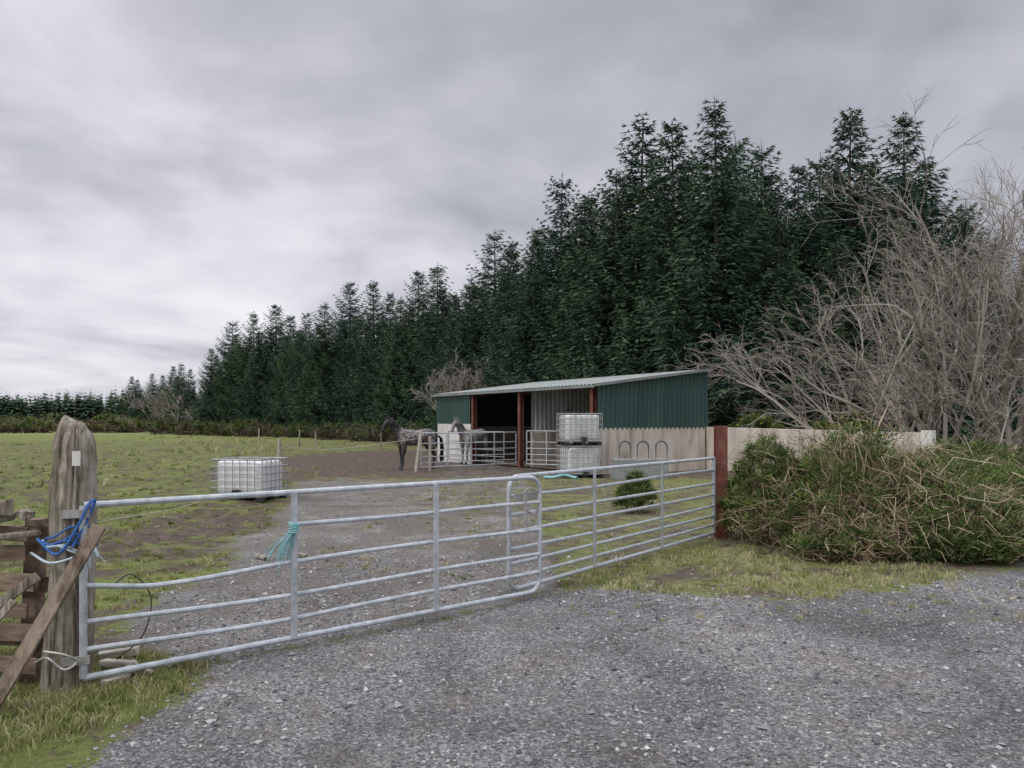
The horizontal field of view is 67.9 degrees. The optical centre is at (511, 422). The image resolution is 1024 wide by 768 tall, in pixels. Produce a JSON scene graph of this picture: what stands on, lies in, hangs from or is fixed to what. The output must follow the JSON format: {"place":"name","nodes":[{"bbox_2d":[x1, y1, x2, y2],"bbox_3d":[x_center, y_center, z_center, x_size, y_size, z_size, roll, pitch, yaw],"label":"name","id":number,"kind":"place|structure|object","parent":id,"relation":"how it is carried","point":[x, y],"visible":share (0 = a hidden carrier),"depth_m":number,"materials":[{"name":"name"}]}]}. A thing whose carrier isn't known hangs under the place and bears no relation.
{"place":"outdoors","nodes":[
{"label":"outdoors","id":0,"kind":"place"},
{"bbox_2d":[0,431,1023,767],"bbox_3d":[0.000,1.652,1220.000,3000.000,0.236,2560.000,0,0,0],"label":"ground","id":1,"kind":"structure","parent":0,"point":[342,467],"depth_m":5.89,"materials":[{"name":"gravel"}]},
{"bbox_2d":[0,572,40,620],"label":"leaning timber offcut","id":2,"kind":"object","parent":1,"relation":"on","point":[7,603],"visible":1,"depth_m":4.51,"materials":[{"name":"brown wood"}]},
{"bbox_2d":[0,518,48,682],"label":"broken pallet","id":3,"kind":"object","parent":1,"relation":"on","point":[27,610],"visible":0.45,"depth_m":4.76,"materials":[{"name":"brown wood"}]},
{"bbox_2d":[0,499,40,539],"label":"bark offcuts","id":4,"kind":"object","parent":3,"relation":"on","point":[7,513],"visible":1,"depth_m":4.66,"materials":[{"name":"brown wood"}]},
{"bbox_2d":[0,415,58,432],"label":"scrub hedge","id":5,"kind":"object","parent":1,"relation":"on","point":[30,425],"visible":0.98,"depth_m":117.14,"materials":[{"name":"green plant"}]},
{"bbox_2d":[30,415,105,693],"bbox_3d":[-2.693,0.890,4.723,0.509,1.872,0.327,0,0,21],"label":"wooden gate post","id":6,"kind":"object","parent":1,"relation":"on","point":[73,484],"visible":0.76,"depth_m":4.66,"materials":[{"name":"brown wood"}]},
{"bbox_2d":[0,523,105,708],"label":"diagonal brace plank","id":7,"kind":"object","parent":6,"relation":"attached to","point":[13,671],"visible":1,"depth_m":4.38,"materials":[{"name":"brown wood"}]},
{"bbox_2d":[34,509,89,670],"bbox_3d":[-2.743,1.016,4.611,0.312,0.963,0.096,0,0,-12],"label":"gate hinge chain","id":8,"kind":"object","parent":6,"relation":"attached to","point":[70,661],"visible":1,"depth_m":4.62,"materials":[{"name":"metal"}]},
{"bbox_2d":[79,475,541,681],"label":"farm gate","id":9,"kind":"structure","parent":6,"relation":"attached to","point":[84,586],"depth_m":5.55,"materials":[{"name":"metal"}]},
{"bbox_2d":[265,521,299,575],"bbox_3d":[-1.667,0.910,5.498,0.245,0.384,0.153,0,0,-29],"label":"frayed rope","id":10,"kind":"object","parent":9,"relation":"attached to","point":[291,532],"visible":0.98,"depth_m":5.48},
{"bbox_2d":[514,487,538,527],"bbox_3d":[0.156,0.786,7.065,0.272,0.368,0.107,0,0,-36],"label":"gate latch","id":11,"kind":"object","parent":9,"relation":"attached to","point":[524,496],"visible":1,"depth_m":7.03,"materials":[{"name":"metal"}]},
{"bbox_2d":[0,385,200,422],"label":"distant conifer forest","id":12,"kind":"object","parent":1,"relation":"on","point":[82,409],"visible":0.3,"depth_m":297.20,"materials":[{"name":"plant"}]},
{"bbox_2d":[82,412,148,432],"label":"scrub hedge","id":13,"kind":"object","parent":1,"relation":"on","point":[112,425],"visible":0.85,"depth_m":120.36,"materials":[{"name":"green plant"}]},
{"bbox_2d":[98,646,178,684],"bbox_3d":[-2.494,1.610,5.124,0.520,0.064,0.659,0,0,-30],"label":"bleached driftwood","id":14,"kind":"object","parent":1,"relation":"on","point":[108,662],"visible":0.63,"depth_m":5.04,"materials":[{"name":"brown wood"}]},
{"bbox_2d":[143,412,196,434],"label":"bramble thicket","id":15,"kind":"object","parent":1,"relation":"on","point":[161,426],"visible":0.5,"depth_m":102.88,"materials":[{"name":"green plant"}]},
{"bbox_2d":[156,362,194,431],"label":"spruce tree","id":16,"kind":"object","parent":1,"relation":"on","point":[179,382],"visible":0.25,"depth_m":123.40,"materials":[{"name":"green plant"}]},
{"bbox_2d":[174,369,198,429],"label":"spruce tree","id":17,"kind":"object","parent":1,"relation":"on","point":[186,399],"visible":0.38,"depth_m":117.54,"materials":[{"name":"green plant"}]},
{"bbox_2d":[168,419,228,435],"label":"bramble thicket","id":18,"kind":"object","parent":1,"relation":"on","point":[199,426],"visible":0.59,"depth_m":94.92,"materials":[{"name":"green plant"}]},
{"bbox_2d":[182,348,220,433],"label":"spruce tree","id":19,"kind":"object","parent":1,"relation":"on","point":[208,374],"visible":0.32,"depth_m":109.54,"materials":[{"name":"green plant"}]},
{"bbox_2d":[187,319,245,434],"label":"spruce tree","id":20,"kind":"object","parent":1,"relation":"on","point":[206,410],"visible":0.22,"depth_m":106.69,"materials":[{"name":"green plant"}]},
{"bbox_2d":[208,334,250,434],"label":"spruce tree","id":21,"kind":"object","parent":1,"relation":"on","point":[230,379],"visible":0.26,"depth_m":104.02,"materials":[{"name":"green plant"}]},
{"bbox_2d":[202,415,264,435],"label":"bramble thicket","id":22,"kind":"object","parent":1,"relation":"on","point":[220,429],"visible":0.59,"depth_m":92.61,"materials":[{"name":"green plant"}]},
{"bbox_2d":[217,311,266,431],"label":"spruce tree","id":23,"kind":"object","parent":1,"relation":"on","point":[249,343],"visible":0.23,"depth_m":103.02,"materials":[{"name":"green plant"}]},
{"bbox_2d":[210,457,287,502],"bbox_3d":[-5.624,1.212,16.285,1.256,0.896,1.068,0,0,14],"label":"intermediate bulk container","id":24,"kind":"object","parent":1,"relation":"on","point":[232,472],"visible":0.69,"depth_m":15.89,"materials":[{"name":"white plastic"}]},
{"bbox_2d":[227,332,276,434],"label":"spruce tree","id":25,"kind":"object","parent":1,"relation":"on","point":[253,405],"visible":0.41,"depth_m":98.18,"materials":[{"name":"green plant"}]},
{"bbox_2d":[231,416,288,436],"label":"bramble thicket","id":26,"kind":"object","parent":1,"relation":"on","point":[247,430],"visible":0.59,"depth_m":87.19,"materials":[{"name":"green plant"}]},
{"bbox_2d":[230,304,294,423],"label":"spruce tree","id":27,"kind":"object","parent":1,"relation":"on","point":[278,330],"visible":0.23,"depth_m":98.61,"materials":[{"name":"green plant"}]},
{"bbox_2d":[255,315,305,435],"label":"spruce tree","id":28,"kind":"object","parent":1,"relation":"on","point":[281,359],"visible":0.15,"depth_m":95.26,"materials":[{"name":"green plant"}]},
{"bbox_2d":[261,333,300,436],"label":"spruce tree","id":29,"kind":"object","parent":1,"relation":"on","point":[276,386],"visible":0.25,"depth_m":91.31,"materials":[{"name":"green plant"}]},
{"bbox_2d":[272,313,315,427],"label":"spruce tree","id":30,"kind":"object","parent":1,"relation":"on","point":[290,395],"visible":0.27,"depth_m":89.00,"materials":[{"name":"green plant"}]},
{"bbox_2d":[267,419,326,437],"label":"bramble thicket","id":31,"kind":"object","parent":1,"relation":"on","point":[290,430],"visible":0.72,"depth_m":81.65,"materials":[{"name":"green plant"}]},
{"bbox_2d":[276,320,332,436],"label":"spruce tree","id":32,"kind":"object","parent":1,"relation":"on","point":[303,399],"visible":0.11,"depth_m":86.90,"materials":[{"name":"green plant"}]},
{"bbox_2d":[286,302,344,437],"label":"spruce tree","id":33,"kind":"object","parent":1,"relation":"on","point":[312,374],"visible":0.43,"depth_m":83.92,"materials":[{"name":"green plant"}]},
{"bbox_2d":[300,281,376,437],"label":"spruce tree","id":34,"kind":"object","parent":1,"relation":"on","point":[342,332],"visible":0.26,"depth_m":82.98,"materials":[{"name":"green plant"}]},
{"bbox_2d":[308,419,369,439],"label":"bramble thicket","id":35,"kind":"object","parent":1,"relation":"on","point":[324,430],"visible":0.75,"depth_m":72.59,"materials":[{"name":"green plant"}]},
{"bbox_2d":[313,316,377,437],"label":"spruce tree","id":36,"kind":"object","parent":1,"relation":"on","point":[343,413],"visible":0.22,"depth_m":79.23,"materials":[{"name":"green plant"}]},
{"bbox_2d":[329,280,395,439],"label":"spruce tree","id":37,"kind":"object","parent":1,"relation":"on","point":[361,355],"visible":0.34,"depth_m":77.29,"materials":[{"name":"green plant"}]},
{"bbox_2d":[339,421,393,441],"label":"bramble thicket","id":38,"kind":"object","parent":1,"relation":"on","point":[373,433],"visible":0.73,"depth_m":67.04,"materials":[{"name":"green plant"}]},
{"bbox_2d":[344,291,402,428],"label":"spruce tree","id":39,"kind":"object","parent":1,"relation":"on","point":[384,324],"visible":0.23,"depth_m":74.47,"materials":[{"name":"green plant"}]},
{"bbox_2d":[355,298,423,440],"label":"spruce tree","id":40,"kind":"object","parent":1,"relation":"on","point":[387,405],"visible":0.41,"depth_m":69.15,"materials":[{"name":"green plant"}]},
{"bbox_2d":[366,270,433,440],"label":"spruce tree","id":41,"kind":"object","parent":1,"relation":"on","point":[421,282],"visible":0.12,"depth_m":71.62,"materials":[{"name":"green plant"}]},
{"bbox_2d":[380,415,444,469],"bbox_3d":[-3.487,0.693,26.812,2.467,1.926,0.567,0,0,-34],"label":"horse","id":42,"kind":"object","parent":1,"relation":"on","point":[400,433],"visible":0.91,"depth_m":26.52},
{"bbox_2d":[379,263,455,434],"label":"spruce tree","id":43,"kind":"object","parent":1,"relation":"on","point":[417,365],"visible":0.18,"depth_m":67.33,"materials":[{"name":"green plant"}]},
{"bbox_2d":[414,431,421,471],"bbox_3d":[-3.130,0.995,25.325,0.287,1.440,0.104,0,0,-16],"label":"pen post","id":44,"kind":"object","parent":1,"relation":"on","point":[418,451],"visible":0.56,"depth_m":25.28,"materials":[{"name":"brown wood"}]},
{"bbox_2d":[420,432,516,467],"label":"yard gate","id":45,"kind":"structure","parent":44,"relation":"attached to","point":[447,456],"depth_m":26.59,"materials":[{"name":"metal"}]},
{"bbox_2d":[398,287,461,429],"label":"spruce tree","id":46,"kind":"object","parent":1,"relation":"on","point":[442,302],"visible":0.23,"depth_m":63.72,"materials":[{"name":"green plant"}]},
{"bbox_2d":[418,297,472,429],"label":"spruce tree","id":47,"kind":"object","parent":1,"relation":"on","point":[445,353],"visible":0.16,"depth_m":59.74,"materials":[{"name":"green plant"}]},
{"bbox_2d":[406,361,493,411],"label":"bare tree","id":48,"kind":"object","parent":1,"relation":"on","point":[442,384],"visible":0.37,"depth_m":52.49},
{"bbox_2d":[416,283,494,446],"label":"spruce tree","id":49,"kind":"object","parent":1,"relation":"on","point":[461,332],"visible":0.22,"depth_m":54.59,"materials":[{"name":"green plant"}]},
{"bbox_2d":[431,348,493,408],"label":"bare tree","id":50,"kind":"object","parent":1,"relation":"on","point":[458,382],"visible":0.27,"depth_m":51.50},
{"bbox_2d":[422,229,517,440],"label":"spruce tree","id":51,"kind":"object","parent":1,"relation":"on","point":[480,295],"visible":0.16,"depth_m":55.34,"materials":[{"name":"green plant"}]},
{"bbox_2d":[451,417,492,464],"bbox_3d":[-1.601,0.712,30.245,0.556,1.887,2.418,0,0,38],"label":"horse","id":52,"kind":"object","parent":1,"relation":"on","point":[460,427],"visible":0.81,"depth_m":29.96},
{"bbox_2d":[474,248,526,388],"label":"spruce tree","id":53,"kind":"object","parent":1,"relation":"on","point":[492,304],"visible":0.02,"depth_m":52.60,"materials":[{"name":"green plant"}]},
{"bbox_2d":[469,240,535,389],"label":"spruce tree","id":54,"kind":"object","parent":1,"relation":"on","point":[501,297],"visible":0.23,"depth_m":47.44,"materials":[{"name":"green plant"}]},
{"bbox_2d":[0,435,1023,767],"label":"grass","id":55,"kind":"structure","parent":1,"relation":"on","point":[168,675],"depth_m":7.83,"materials":[{"name":"plant"}]},
{"bbox_2d":[475,227,563,387],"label":"spruce tree","id":56,"kind":"object","parent":1,"relation":"on","point":[536,232],"visible":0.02,"depth_m":49.68,"materials":[{"name":"green plant"}]},
{"bbox_2d":[489,236,564,385],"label":"spruce tree","id":57,"kind":"object","parent":1,"relation":"on","point":[510,366],"visible":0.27,"depth_m":43.51,"materials":[{"name":"green plant"}]},
{"bbox_2d":[495,172,589,386],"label":"spruce tree","id":58,"kind":"object","parent":1,"relation":"on","point":[548,259],"visible":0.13,"depth_m":43.57,"materials":[{"name":"green plant"}]},
{"bbox_2d":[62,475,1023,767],"bbox_3d":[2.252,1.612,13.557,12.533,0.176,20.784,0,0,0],"label":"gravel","id":59,"kind":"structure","parent":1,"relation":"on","point":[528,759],"depth_m":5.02,"materials":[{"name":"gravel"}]},
{"bbox_2d":[431,368,712,473],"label":"livestock shed","id":60,"kind":"structure","parent":1,"relation":"on","point":[670,409],"depth_m":26.77,"materials":[{"name":"metal"}]},
{"bbox_2d":[523,195,622,381],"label":"spruce tree","id":61,"kind":"object","parent":1,"relation":"on","point":[564,324],"visible":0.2,"depth_m":40.24,"materials":[{"name":"green plant"}]},
{"bbox_2d":[556,445,603,478],"bbox_3d":[2.064,1.177,22.985,1.186,0.966,1.068,0,0,-14],"label":"intermediate bulk container","id":62,"kind":"object","parent":1,"relation":"on","point":[577,456],"visible":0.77,"depth_m":22.57,"materials":[{"name":"plastic"}]},
{"bbox_2d":[556,413,602,445],"bbox_3d":[2.033,0.207,22.984,1.186,0.966,1.068,0,0,-11],"label":"intermediate bulk container","id":63,"kind":"object","parent":62,"relation":"on","point":[581,429],"visible":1,"depth_m":22.56,"materials":[{"name":"plastic"}]},
{"bbox_2d":[544,168,671,379],"bbox_3d":[4.807,-4.395,37.682,8.630,16.938,9.215,0,0,2],"label":"spruce tree","id":64,"kind":"object","parent":1,"relation":"on","point":[593,304],"visible":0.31,"depth_m":37.33,"materials":[{"name":"green plant"}]},
{"bbox_2d":[535,112,713,380],"bbox_3d":[6.929,-5.907,40.109,13.253,21.210,10.755,2,-1,-11],"label":"spruce tree","id":65,"kind":"object","parent":1,"relation":"on","point":[635,162],"visible":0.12,"depth_m":39.67,"materials":[{"name":"green plant"}]},
{"bbox_2d":[606,467,659,512],"bbox_3d":[2.270,1.222,14.081,1.062,0.880,1.010,0,0,0],"label":"gorse bush","id":66,"kind":"object","parent":1,"relation":"on","point":[632,488],"visible":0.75,"depth_m":13.92,"materials":[{"name":"green plant"}]},
{"bbox_2d":[610,440,668,479],"bbox_3d":[3.720,1.089,22.200,1.600,1.143,0.570,0,0,-10],"label":"feed trough","id":67,"kind":"object","parent":1,"relation":"on","point":[618,474],"visible":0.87,"depth_m":21.94,"materials":[{"name":"metal"}]},
{"bbox_2d":[602,203,723,405],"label":"spruce tree","id":68,"kind":"object","parent":1,"relation":"on","point":[660,267],"visible":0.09,"depth_m":35.47,"materials":[{"name":"green plant"}]},
{"bbox_2d":[578,118,771,450],"bbox_3d":[7.707,-5.368,36.887,11.047,19.054,9.422,0,0,-2],"label":"spruce tree","id":69,"kind":"object","parent":1,"relation":"on","point":[659,199],"visible":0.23,"depth_m":36.30,"materials":[{"name":"green plant"}]},
{"bbox_2d":[706,427,734,470],"bbox_3d":[7.277,0.960,26.372,0.160,1.600,1.255,0,0,-34],"label":"panel","id":70,"kind":"object","parent":1,"relation":"on","point":[710,441],"visible":0.49,"depth_m":26.58,"materials":[{"name":"concrete"}]},
{"bbox_2d":[714,426,727,538],"bbox_3d":[2.975,0.860,10.930,0.210,1.620,0.154,0,0,0],"label":"steel gate post","id":71,"kind":"object","parent":1,"relation":"on","point":[721,444],"visible":0.86,"depth_m":10.85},
{"bbox_2d":[506,457,715,590],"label":"farm gate","id":72,"kind":"structure","parent":71,"relation":"attached to","point":[509,515],"depth_m":8.46,"materials":[{"name":"metal"}]},
{"bbox_2d":[636,93,816,460],"bbox_3d":[9.174,-5.383,34.084,8.434,18.822,8.592,-1,0,16],"label":"spruce tree","id":73,"kind":"object","parent":1,"relation":"on","point":[722,413],"visible":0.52,"depth_m":33.19,"materials":[{"name":"green plant"}]},
{"bbox_2d":[735,428,767,471],"bbox_3d":[7.976,0.970,25.316,0.160,1.580,1.255,0,0,-34],"label":"panel","id":74,"kind":"object","parent":1,"relation":"on","point":[741,434],"visible":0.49,"depth_m":25.46,"materials":[{"name":"concrete"}]},
{"bbox_2d":[669,135,838,456],"bbox_3d":[11.358,-4.920,36.535,9.868,18.315,9.329,0,0,-44],"label":"spruce tree","id":75,"kind":"object","parent":1,"relation":"on","point":[762,232],"visible":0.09,"depth_m":35.58,"materials":[{"name":"green plant"}]},
{"bbox_2d":[686,430,825,544],"bbox_3d":[3.728,0.869,10.761,2.341,1.583,2.231,0,0,0],"label":"gorse bush","id":76,"kind":"object","parent":1,"relation":"on","point":[754,460],"visible":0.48,"depth_m":10.44,"materials":[{"name":"green plant"}]},
{"bbox_2d":[729,411,787,428],"bbox_3d":[8.894,0.589,27.468,3.598,2.121,2.689,0,0,0],"label":"gorse bush","id":77,"kind":"object","parent":1,"relation":"on","point":[768,423],"visible":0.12,"depth_m":27.17,"materials":[{"name":"green plant"}]},
{"bbox_2d":[721,141,827,349],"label":"spruce tree","id":78,"kind":"object","parent":1,"relation":"on","point":[767,185],"visible":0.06,"depth_m":39.76,"materials":[{"name":"green plant"}]},
{"bbox_2d":[708,217,851,429],"bbox_3d":[11.979,-2.875,34.286,6.060,13.071,7.126,0,0,43],"label":"spruce tree","id":79,"kind":"object","parent":1,"relation":"on","point":[788,320],"visible":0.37,"depth_m":33.71,"materials":[{"name":"green plant"}]},
{"bbox_2d":[766,429,799,465],"bbox_3d":[8.676,0.980,24.260,0.160,1.560,1.255,0,0,-34],"label":"panel","id":80,"kind":"object","parent":1,"relation":"on","point":[792,433],"visible":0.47,"depth_m":24.05,"materials":[{"name":"concrete"}]},
{"bbox_2d":[761,164,863,420],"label":"spruce tree","id":81,"kind":"object","parent":1,"relation":"on","point":[804,199],"visible":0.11,"depth_m":37.78,"materials":[{"name":"green plant"}]},
{"bbox_2d":[660,248,990,429],"bbox_3d":[10.970,-2.057,28.004,11.457,7.748,6.502,0,0,26],"label":"bare tree","id":82,"kind":"object","parent":1,"relation":"on","point":[789,413],"visible":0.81,"depth_m":27.56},
{"bbox_2d":[784,152,869,347],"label":"spruce tree","id":83,"kind":"object","parent":1,"relation":"on","point":[814,182],"visible":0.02,"depth_m":41.68,"materials":[{"name":"green plant"}]},
{"bbox_2d":[812,407,882,430],"bbox_3d":[11.141,0.530,25.442,3.257,2.284,2.767,0,0,-35],"label":"gorse bush","id":84,"kind":"object","parent":1,"relation":"on","point":[823,425],"visible":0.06,"depth_m":25.36,"materials":[{"name":"green plant"}]},
{"bbox_2d":[798,236,910,431],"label":"spruce tree","id":85,"kind":"object","parent":1,"relation":"on","point":[847,335],"visible":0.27,"depth_m":35.54,"materials":[{"name":"green plant"}]},
{"bbox_2d":[761,500,955,564],"bbox_3d":[4.204,1.276,9.074,2.337,0.745,1.536,0,0,0],"label":"bramble thicket","id":86,"kind":"object","parent":1,"relation":"on","point":[832,544],"visible":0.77,"depth_m":8.79,"materials":[{"name":"green plant"}]},
{"bbox_2d":[712,393,1022,553],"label":"bramble thicket","id":87,"kind":"object","parent":1,"relation":"on","point":[847,482],"visible":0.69,"depth_m":9.63,"materials":[{"name":"green plant"}]},
{"bbox_2d":[776,107,984,453],"bbox_3d":[17.639,-6.081,39.907,12.148,20.877,11.922,1,1,19],"label":"spruce tree","id":88,"kind":"object","parent":1,"relation":"on","point":[847,233],"visible":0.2,"depth_m":38.90,"materials":[{"name":"green plant"}]},
{"bbox_2d":[738,192,1023,446],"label":"bare tree","id":89,"kind":"object","parent":1,"relation":"on","point":[917,422],"visible":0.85,"depth_m":24.29,"materials":[{"name":"plant"}]},
{"bbox_2d":[877,432,920,457],"bbox_3d":[10.774,1.010,21.092,0.160,1.500,1.255,0,0,-34],"label":"panel","id":90,"kind":"object","parent":1,"relation":"on","point":[913,438],"visible":0.19,"depth_m":20.84,"materials":[{"name":"concrete"}]},
{"bbox_2d":[780,180,1023,431],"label":"bare tree","id":91,"kind":"object","parent":1,"relation":"on","point":[902,330],"visible":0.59,"depth_m":29.75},
{"bbox_2d":[782,83,1023,457],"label":"bare tree","id":92,"kind":"object","parent":1,"relation":"on","point":[1017,295],"visible":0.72,"depth_m":26.54,"materials":[{"name":"plant"}]},
{"bbox_2d":[846,221,961,443],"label":"spruce tree","id":93,"kind":"object","parent":1,"relation":"on","point":[898,294],"visible":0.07,"depth_m":37.61,"materials":[{"name":"green plant"}]},
{"bbox_2d":[816,457,1023,559],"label":"bramble thicket","id":94,"kind":"object","parent":1,"relation":"on","point":[1012,504],"visible":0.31,"depth_m":9.07,"materials":[{"name":"green plant"}]},
{"bbox_2d":[854,111,998,440],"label":"spruce tree","id":95,"kind":"object","parent":1,"relation":"on","point":[917,196],"visible":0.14,"depth_m":42.37,"materials":[{"name":"green plant"}]},
{"bbox_2d":[840,354,1023,454],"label":"bare tree","id":96,"kind":"object","parent":1,"relation":"on","point":[978,429],"visible":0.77,"depth_m":22.48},
{"bbox_2d":[841,432,1023,468],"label":"gorse bush","id":97,"kind":"object","parent":1,"relation":"on","point":[973,446],"visible":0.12,"depth_m":16.59,"materials":[{"name":"green plant"}]},
{"bbox_2d":[857,224,1023,458],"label":"bare tree","id":98,"kind":"object","parent":1,"relation":"on","point":[994,431],"visible":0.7,"depth_m":24.39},
{"bbox_2d":[886,502,1023,564],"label":"gorse bush","id":99,"kind":"object","parent":1,"relation":"on","point":[966,546],"visible":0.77,"depth_m":8.63,"materials":[{"name":"green plant"}]},
{"bbox_2d":[887,451,1023,500],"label":"gorse bush","id":100,"kind":"object","parent":1,"relation":"on","point":[1008,474],"visible":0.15,"depth_m":10.76,"materials":[{"name":"green plant"}]},
{"bbox_2d":[899,156,1021,372],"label":"spruce tree","id":101,"kind":"object","parent":1,"relation":"on","point":[942,176],"visible":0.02,"depth_m":46.63,"materials":[{"name":"green plant"}]},
{"bbox_2d":[905,213,1023,454],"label":"spruce tree","id":102,"kind":"object","parent":1,"relation":"on","point":[964,228],"visible":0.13,"depth_m":38.48,"materials":[{"name":"green plant"}]},
{"bbox_2d":[916,436,1023,471],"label":"gorse bush","id":103,"kind":"object","parent":1,"relation":"on","point":[1013,456],"visible":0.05,"depth_m":13.50,"materials":[{"name":"green plant"}]},
{"bbox_2d":[940,239,1023,449],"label":"spruce tree","id":104,"kind":"object","parent":1,"relation":"on","point":[1003,258],"visible":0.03,"depth_m":41.50,"materials":[{"name":"green plant"}]},
{"bbox_2d":[956,148,1023,380],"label":"bare tree","id":105,"kind":"object","parent":1,"relation":"on","point":[1022,310],"visible":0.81,"depth_m":22.41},
{"bbox_2d":[0,0,1023,407],"label":"sky","id":106,"kind":"structure","parent":0,"point":[172,172],"materials":[{"name":"grey"}]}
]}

